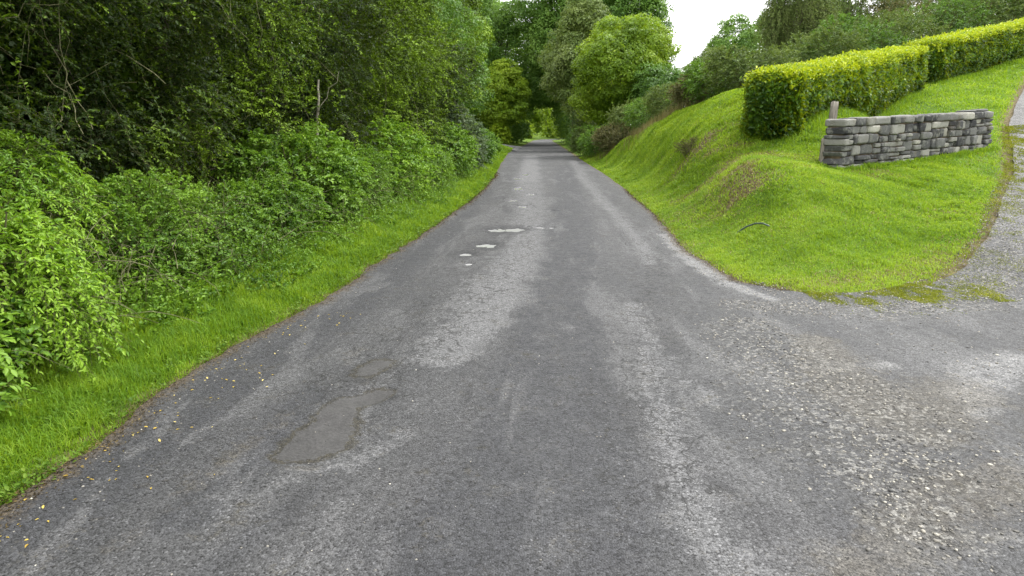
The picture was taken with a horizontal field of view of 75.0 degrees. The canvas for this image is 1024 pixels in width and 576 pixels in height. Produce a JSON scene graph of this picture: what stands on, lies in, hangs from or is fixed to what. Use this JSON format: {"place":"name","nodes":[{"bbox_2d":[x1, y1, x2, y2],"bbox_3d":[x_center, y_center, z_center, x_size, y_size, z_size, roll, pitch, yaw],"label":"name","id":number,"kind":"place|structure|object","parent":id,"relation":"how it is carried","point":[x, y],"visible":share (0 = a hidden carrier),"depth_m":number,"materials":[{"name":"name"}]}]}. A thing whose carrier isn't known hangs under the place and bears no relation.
{"place":"outdoors","nodes":[
{"label":"outdoors","id":0,"kind":"place"},
{"bbox_2d":[0,138,1023,575],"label":"road","id":1,"kind":"structure","parent":0,"point":[524,458],"depth_m":4.08,"materials":[{"name":"grey asphalt"}]},
{"bbox_2d":[0,172,789,529],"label":"litter","id":2,"kind":"object","parent":1,"relation":"on","point":[272,332],"visible":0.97,"depth_m":5.55,"materials":[{"name":"plant"}]},
{"bbox_2d":[476,244,495,247],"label":"puddle","id":3,"kind":"object","parent":1,"relation":"on","point":[488,246],"visible":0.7,"depth_m":10.77,"materials":[{"name":"grey liquid"}]},
{"bbox_2d":[488,229,522,231],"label":"puddle","id":4,"kind":"object","parent":1,"relation":"on","point":[509,230],"visible":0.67,"depth_m":12.51,"materials":[{"name":"grey liquid"}]},
{"bbox_2d":[0,16,1023,506],"bbox_3d":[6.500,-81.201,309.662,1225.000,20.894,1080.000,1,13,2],"label":"ground","id":5,"kind":"structure","parent":0,"point":[818,208],"depth_m":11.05,"materials":[{"name":"green plant"}]},
{"bbox_2d":[0,289,62,416],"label":"bramble","id":6,"kind":"object","parent":5,"relation":"on","point":[8,366],"visible":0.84,"depth_m":4.33,"materials":[{"name":"green plant"}]},
{"bbox_2d":[0,127,135,297],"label":"bush","id":7,"kind":"object","parent":5,"relation":"on","point":[52,195],"visible":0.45,"depth_m":6.03,"materials":[{"name":"green plant"}]},
{"bbox_2d":[0,196,148,392],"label":"bush","id":8,"kind":"object","parent":5,"relation":"on","point":[38,245],"visible":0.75,"depth_m":4.76,"materials":[{"name":"green plant"}]},
{"bbox_2d":[0,0,153,237],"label":"tree","id":9,"kind":"object","parent":5,"relation":"on","point":[24,26],"visible":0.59,"depth_m":6.18,"materials":[{"name":"green plant"}]},
{"bbox_2d":[0,0,262,218],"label":"tree","id":10,"kind":"object","parent":5,"relation":"on","point":[107,117],"visible":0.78,"depth_m":8.37,"materials":[{"name":"green plant"}]},
{"bbox_2d":[42,166,241,294],"bbox_3d":[-4.137,-0.562,7.488,2.046,1.633,2.602,1,13,2],"label":"elder bush","id":11,"kind":"object","parent":5,"relation":"on","point":[154,194],"visible":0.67,"depth_m":6.90,"materials":[{"name":"green plant"}]},
{"bbox_2d":[55,0,333,195],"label":"tree","id":12,"kind":"object","parent":5,"relation":"on","point":[250,22],"visible":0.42,"depth_m":10.54,"materials":[{"name":"green plant"}]},
{"bbox_2d":[133,168,323,260],"bbox_3d":[-3.719,-0.879,9.188,1.721,1.460,3.197,1,13,2],"label":"nettle patch","id":13,"kind":"object","parent":5,"relation":"on","point":[269,191],"visible":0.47,"depth_m":9.15,"materials":[{"name":"green plant"}]},
{"bbox_2d":[0,152,488,367],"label":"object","id":14,"kind":"object","parent":5,"relation":"on","point":[151,256],"visible":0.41,"depth_m":6.54,"materials":[{"name":"plant"}]},
{"bbox_2d":[0,126,490,403],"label":"undergrowth","id":15,"kind":"object","parent":5,"relation":"on","point":[244,266],"depth_m":7.48,"materials":[{"name":"green plant"}]},
{"bbox_2d":[161,0,412,180],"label":"tree","id":16,"kind":"object","parent":5,"relation":"on","point":[326,75],"visible":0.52,"depth_m":13.85,"materials":[{"name":"green plant"}]},
{"bbox_2d":[209,118,378,232],"bbox_3d":[-3.673,-1.806,11.379,2.467,2.118,3.057,8,15,29],"label":"leafy bush","id":17,"kind":"object","parent":5,"relation":"on","point":[333,160],"visible":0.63,"depth_m":11.11,"materials":[{"name":"green plant"}]},
{"bbox_2d":[316,72,338,158],"bbox_3d":[-3.655,-2.908,13.323,0.613,2.683,0.089,2,13,9],"label":"dead trunk","id":18,"kind":"object","parent":5,"relation":"on","point":[319,105],"visible":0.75,"depth_m":13.15,"materials":[{"name":"grey wood"}]},
{"bbox_2d":[314,141,397,211],"bbox_3d":[-3.276,-2.133,13.874,1.887,1.861,3.623,1,13,2],"label":"leafy bush","id":19,"kind":"object","parent":5,"relation":"on","point":[379,159],"visible":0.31,"depth_m":13.42,"materials":[{"name":"green plant"}]},
{"bbox_2d":[264,0,471,168],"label":"tree","id":20,"kind":"object","parent":5,"relation":"on","point":[387,91],"visible":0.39,"depth_m":17.21,"materials":[{"name":"green plant"}]},
{"bbox_2d":[300,0,474,157],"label":"tree","id":21,"kind":"object","parent":5,"relation":"on","point":[426,104],"visible":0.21,"depth_m":21.04,"materials":[{"name":"green plant"}]},
{"bbox_2d":[353,114,445,197],"bbox_3d":[-2.995,-3.086,16.575,2.540,2.512,3.914,1,13,2],"label":"leafy bush","id":22,"kind":"object","parent":5,"relation":"on","point":[387,126],"visible":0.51,"depth_m":16.03,"materials":[{"name":"green plant"}]},
{"bbox_2d":[335,0,485,147],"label":"tree","id":23,"kind":"object","parent":5,"relation":"on","point":[471,58],"visible":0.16,"depth_m":25.62,"materials":[{"name":"green plant"}]},
{"bbox_2d":[346,0,484,117],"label":"roadside tree","id":24,"kind":"object","parent":5,"relation":"on","point":[445,10],"visible":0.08,"depth_m":30.58,"materials":[{"name":"green plant"}]},
{"bbox_2d":[398,142,457,186],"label":"leafy bush","id":25,"kind":"object","parent":5,"relation":"on","point":[439,159],"visible":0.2,"depth_m":19.26,"materials":[{"name":"green plant"}]},
{"bbox_2d":[409,2,495,119],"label":"roadside tree","id":26,"kind":"object","parent":5,"relation":"on","point":[481,76],"visible":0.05,"depth_m":52.99,"materials":[{"name":"green plant"}]},
{"bbox_2d":[425,121,481,179],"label":"leafy bush","id":27,"kind":"object","parent":5,"relation":"on","point":[465,145],"visible":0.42,"depth_m":23.04,"materials":[{"name":"green plant"}]},
{"bbox_2d":[439,98,489,171],"bbox_3d":[-2.319,-6.007,27.863,2.801,3.579,5.100,1,13,2],"label":"buddleia","id":28,"kind":"object","parent":5,"relation":"on","point":[478,133],"visible":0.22,"depth_m":27.47,"materials":[{"name":"green plant"}]},
{"bbox_2d":[436,0,494,78],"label":"roadside tree","id":29,"kind":"object","parent":5,"relation":"on","point":[473,4],"visible":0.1,"depth_m":39.05,"materials":[{"name":"green plant"}]},
{"bbox_2d":[455,121,499,163],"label":"leafy bush","id":30,"kind":"object","parent":5,"relation":"on","point":[492,145],"visible":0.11,"depth_m":32.87,"materials":[{"name":"green plant"}]},
{"bbox_2d":[465,0,503,124],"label":"roadside tree","id":31,"kind":"object","parent":5,"relation":"on","point":[491,51],"visible":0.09,"depth_m":82.93,"materials":[{"name":"green plant"}]},
{"bbox_2d":[475,0,508,64],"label":"roadside tree","id":32,"kind":"object","parent":5,"relation":"on","point":[495,20],"visible":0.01,"depth_m":95.07,"materials":[{"name":"green plant"}]},
{"bbox_2d":[483,131,503,151],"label":"leafy bush","id":33,"kind":"object","parent":5,"relation":"on","point":[498,142],"visible":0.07,"depth_m":50.73,"materials":[{"name":"green plant"}]},
{"bbox_2d":[0,0,1000,185],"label":"woodland","id":34,"kind":"object","parent":5,"relation":"on","point":[8,60],"visible":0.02,"depth_m":12.59,"materials":[{"name":"green plant"}]},
{"bbox_2d":[489,122,512,144],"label":"leafy bush","id":35,"kind":"object","parent":5,"relation":"on","point":[503,133],"visible":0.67,"depth_m":81.30,"materials":[{"name":"green plant"}]},
{"bbox_2d":[474,58,531,131],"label":"roadside tree","id":36,"kind":"object","parent":5,"relation":"on","point":[513,88],"visible":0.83,"depth_m":81.02,"materials":[{"name":"green plant"}]},
{"bbox_2d":[475,0,561,142],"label":"tunnel tree","id":37,"kind":"object","parent":5,"relation":"on","point":[505,9],"visible":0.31,"depth_m":90.09,"materials":[{"name":"green plant"}]},
{"bbox_2d":[504,32,548,139],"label":"tunnel tree","id":38,"kind":"object","parent":5,"relation":"on","point":[529,124],"visible":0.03,"depth_m":106.12,"materials":[{"name":"green plant"}]},
{"bbox_2d":[525,120,534,138],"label":"leafy bush","id":39,"kind":"object","parent":5,"relation":"on","point":[532,131],"visible":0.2,"depth_m":147.93,"materials":[{"name":"green plant"}]},
{"bbox_2d":[525,107,551,136],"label":"tree","id":40,"kind":"object","parent":5,"relation":"on","point":[537,121],"visible":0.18,"depth_m":152.69,"materials":[{"name":"green plant"}]},
{"bbox_2d":[536,113,561,138],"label":"leafy bush","id":41,"kind":"object","parent":5,"relation":"on","point":[549,130],"visible":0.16,"depth_m":172.38,"materials":[{"name":"green plant"}]},
{"bbox_2d":[532,89,569,140],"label":"tunnel tree","id":42,"kind":"object","parent":5,"relation":"on","point":[552,107],"visible":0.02,"depth_m":107.33,"materials":[{"name":"green plant"}]},
{"bbox_2d":[550,115,568,138],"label":"tree","id":43,"kind":"object","parent":5,"relation":"on","point":[555,132],"visible":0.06,"depth_m":163.75,"materials":[{"name":"green plant"}]},
{"bbox_2d":[510,0,610,73],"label":"roadside tree","id":44,"kind":"object","parent":5,"relation":"on","point":[540,26],"visible":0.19,"depth_m":82.45,"materials":[{"name":"green plant"}]},
{"bbox_2d":[522,0,607,142],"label":"tunnel tree","id":45,"kind":"object","parent":5,"relation":"on","point":[555,109],"visible":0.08,"depth_m":90.84,"materials":[{"name":"green plant"}]},
{"bbox_2d":[537,0,619,134],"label":"roadside tree","id":46,"kind":"object","parent":5,"relation":"on","point":[558,58],"visible":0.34,"depth_m":59.17,"materials":[{"name":"green plant"}]},
{"bbox_2d":[564,124,595,151],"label":"bramble","id":47,"kind":"object","parent":5,"relation":"on","point":[585,126],"visible":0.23,"depth_m":57.90,"materials":[{"name":"green plant"}]},
{"bbox_2d":[568,127,601,155],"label":"bramble","id":48,"kind":"object","parent":5,"relation":"on","point":[574,137],"visible":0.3,"depth_m":48.99,"materials":[{"name":"green plant"}]},
{"bbox_2d":[563,105,608,131],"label":"roadside tree","id":49,"kind":"object","parent":5,"relation":"on","point":[567,119],"depth_m":71.55,"materials":[{"name":"green plant"}]},
{"bbox_2d":[575,124,612,158],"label":"bramble","id":50,"kind":"object","parent":5,"relation":"on","point":[588,147],"visible":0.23,"depth_m":42.33,"materials":[{"name":"green plant"}]},
{"bbox_2d":[590,122,634,153],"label":"bramble","id":51,"kind":"object","parent":5,"relation":"on","point":[604,138],"visible":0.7,"depth_m":38.27,"materials":[{"name":"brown plant"}]},
{"bbox_2d":[565,12,681,126],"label":"roadside tree","id":52,"kind":"object","parent":5,"relation":"on","point":[635,40],"visible":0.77,"depth_m":45.01,"materials":[{"name":"green plant"}]},
{"bbox_2d":[574,0,675,129],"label":"roadside tree","id":53,"kind":"object","parent":5,"relation":"on","point":[620,8],"visible":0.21,"depth_m":69.42,"materials":[{"name":"green plant"}]},
{"bbox_2d":[603,98,651,137],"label":"bramble","id":54,"kind":"object","parent":5,"relation":"on","point":[616,113],"visible":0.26,"depth_m":39.04,"materials":[{"name":"green plant"}]},
{"bbox_2d":[579,93,707,161],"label":"seeding grass","id":55,"kind":"structure","parent":5,"relation":"on","point":[638,131],"depth_m":30.84,"materials":[{"name":"plant"}]},
{"bbox_2d":[620,95,671,132],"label":"bramble","id":56,"kind":"object","parent":5,"relation":"on","point":[637,111],"visible":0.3,"depth_m":35.42,"materials":[{"name":"green plant"}]},
{"bbox_2d":[626,61,686,109],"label":"roadside tree","id":57,"kind":"object","parent":5,"relation":"on","point":[660,75],"visible":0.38,"depth_m":42.89,"materials":[{"name":"green plant"}]},
{"bbox_2d":[640,81,692,119],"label":"bramble","id":58,"kind":"object","parent":5,"relation":"on","point":[652,97],"visible":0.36,"depth_m":32.09,"materials":[{"name":"green plant"}]},
{"bbox_2d":[672,135,698,155],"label":"weed tussock","id":59,"kind":"object","parent":5,"relation":"on","point":[684,144],"visible":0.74,"depth_m":18.66,"materials":[{"name":"brown plant"}]},
{"bbox_2d":[663,74,717,108],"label":"bramble","id":60,"kind":"object","parent":5,"relation":"on","point":[676,90],"visible":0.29,"depth_m":28.89,"materials":[{"name":"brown plant"}]},
{"bbox_2d":[679,45,720,78],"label":"hillside tree","id":61,"kind":"object","parent":5,"relation":"on","point":[702,54],"visible":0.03,"depth_m":61.34,"materials":[{"name":"green plant"}]},
{"bbox_2d":[677,55,756,105],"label":"bramble","id":62,"kind":"object","parent":5,"relation":"on","point":[694,70],"visible":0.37,"depth_m":27.01,"materials":[{"name":"green plant"}]},
{"bbox_2d":[704,11,764,56],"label":"hillside tree","id":63,"kind":"object","parent":5,"relation":"on","point":[727,26],"visible":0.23,"depth_m":66.00,"materials":[{"name":"green plant"}]},
{"bbox_2d":[699,43,801,95],"bbox_3d":[8.634,-7.836,24.532,3.638,2.020,4.202,1,13,2],"label":"bramble","id":64,"kind":"object","parent":5,"relation":"on","point":[735,69],"visible":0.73,"depth_m":23.65,"materials":[{"name":"green plant"}]},
{"bbox_2d":[737,223,769,232],"bbox_3d":[3.867,-0.929,10.732,0.093,0.276,0.632,-12,18,-42],"label":"bent pipe","id":65,"kind":"object","parent":5,"relation":"on","point":[753,224],"visible":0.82,"depth_m":10.75,"materials":[{"name":"grey metal"}]},
{"bbox_2d":[749,0,843,61],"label":"weeping tree","id":66,"kind":"object","parent":5,"relation":"on","point":[779,22],"visible":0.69,"depth_m":39.51,"materials":[{"name":"green plant"}]},
{"bbox_2d":[761,20,871,66],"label":"scrub bush","id":67,"kind":"object","parent":5,"relation":"on","point":[841,39],"visible":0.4,"depth_m":33.86,"materials":[{"name":"green plant"}]},
{"bbox_2d":[635,96,1006,292],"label":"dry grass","id":68,"kind":"structure","parent":5,"relation":"on","point":[745,196],"depth_m":12.23,"materials":[{"name":"plant"}]},
{"bbox_2d":[819,138,825,162],"bbox_3d":[6.323,-2.646,13.643,0.098,0.823,0.082,1,13,2],"label":"wooden post","id":69,"kind":"object","parent":5,"relation":"on","point":[821,156],"visible":0.57,"depth_m":13.58,"materials":[{"name":"grey wood"}]},
{"bbox_2d":[824,101,838,156],"bbox_3d":[6.620,-3.102,13.880,0.164,1.510,0.138,1,13,2],"label":"wooden post","id":70,"kind":"object","parent":5,"relation":"on","point":[833,112],"visible":0.3,"depth_m":13.70,"materials":[{"name":"grey wood"}]},
{"bbox_2d":[738,44,930,140],"bbox_3d":[10.200,-6.112,20.015,1.661,3.343,12.655,12,18,42],"label":"clipped hedge","id":71,"kind":"object","parent":5,"relation":"on","point":[782,100],"visible":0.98,"depth_m":16.99,"materials":[{"name":"green plant"}]},
{"bbox_2d":[791,12,914,61],"bbox_3d":[18.876,-13.082,37.221,6.593,4.374,6.204,1,13,2],"label":"scrub bush","id":72,"kind":"object","parent":5,"relation":"on","point":[862,22],"visible":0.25,"depth_m":36.19,"materials":[{"name":"green plant"}]},
{"bbox_2d":[807,0,908,47],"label":"weeping tree","id":73,"kind":"object","parent":5,"relation":"on","point":[862,4],"visible":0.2,"depth_m":46.18,"materials":[{"name":"green plant"}]},
{"bbox_2d":[832,6,952,54],"bbox_3d":[22.632,-14.370,39.666,7.169,4.378,6.579,1,13,2],"label":"scrub bush","id":74,"kind":"object","parent":5,"relation":"on","point":[890,16],"visible":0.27,"depth_m":38.02,"materials":[{"name":"green plant"}]},
{"bbox_2d":[780,58,1023,171],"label":"unmown grass","id":75,"kind":"structure","parent":5,"relation":"on","point":[886,112],"depth_m":16.64,"materials":[{"name":"green plant"}]},
{"bbox_2d":[856,0,955,46],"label":"scrub bush","id":76,"kind":"object","parent":5,"relation":"on","point":[903,2],"visible":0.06,"depth_m":44.91,"materials":[{"name":"green plant"}]},
{"bbox_2d":[821,109,993,167],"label":"stone wall","id":77,"kind":"structure","parent":5,"relation":"on","point":[853,141],"depth_m":14.14,"materials":[{"name":"stone"}]},
{"bbox_2d":[892,0,954,36],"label":"weeping tree","id":78,"kind":"object","parent":5,"relation":"on","point":[921,1],"visible":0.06,"depth_m":53.90,"materials":[{"name":"green plant"}]},
{"bbox_2d":[883,0,998,45],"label":"scrub bush","id":79,"kind":"object","parent":5,"relation":"on","point":[953,3],"visible":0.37,"depth_m":41.16,"materials":[{"name":"green plant"}]},
{"bbox_2d":[902,17,1023,83],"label":"clipped hedge","id":80,"kind":"object","parent":5,"relation":"on","point":[970,50],"visible":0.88,"depth_m":26.45,"materials":[{"name":"green plant"}]},
{"bbox_2d":[922,0,1015,27],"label":"scrub bush","id":81,"kind":"object","parent":5,"relation":"on","point":[970,13],"visible":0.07,"depth_m":50.61,"materials":[{"name":"green plant"}]},
{"bbox_2d":[922,0,1023,33],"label":"scrub bush","id":82,"kind":"object","parent":5,"relation":"on","point":[1003,10],"visible":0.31,"depth_m":42.27,"materials":[{"name":"green plant"}]},
{"bbox_2d":[965,0,1023,26],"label":"scrub bush","id":83,"kind":"object","parent":5,"relation":"on","point":[1017,13],"visible":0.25,"depth_m":45.40,"materials":[{"name":"green plant"}]},
{"bbox_2d":[503,144,521,150],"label":"side lane","id":84,"kind":"structure","parent":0,"point":[516,148],"depth_m":74.26,"materials":[{"name":"grey asphalt"}]},
{"bbox_2d":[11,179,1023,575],"bbox_3d":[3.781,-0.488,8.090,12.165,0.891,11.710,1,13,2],"label":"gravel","id":85,"kind":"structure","parent":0,"point":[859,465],"depth_m":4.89,"materials":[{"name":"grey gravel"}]},
{"bbox_2d":[497,0,995,106],"label":"sky","id":86,"kind":"structure","parent":0,"point":[695,21],"materials":[{"name":"white"}]},
{"bbox_2d":[838,89,1023,295],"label":"driveway","id":87,"kind":"structure","parent":0,"point":[1017,118],"depth_m":9.13,"materials":[{"name":"grey gravel"}]},
{"bbox_2d":[800,124,1023,314],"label":"moss","id":88,"kind":"object","parent":87,"relation":"on","point":[893,292],"visible":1,"depth_m":7.90,"materials":[{"name":"green plant"}]}
]}

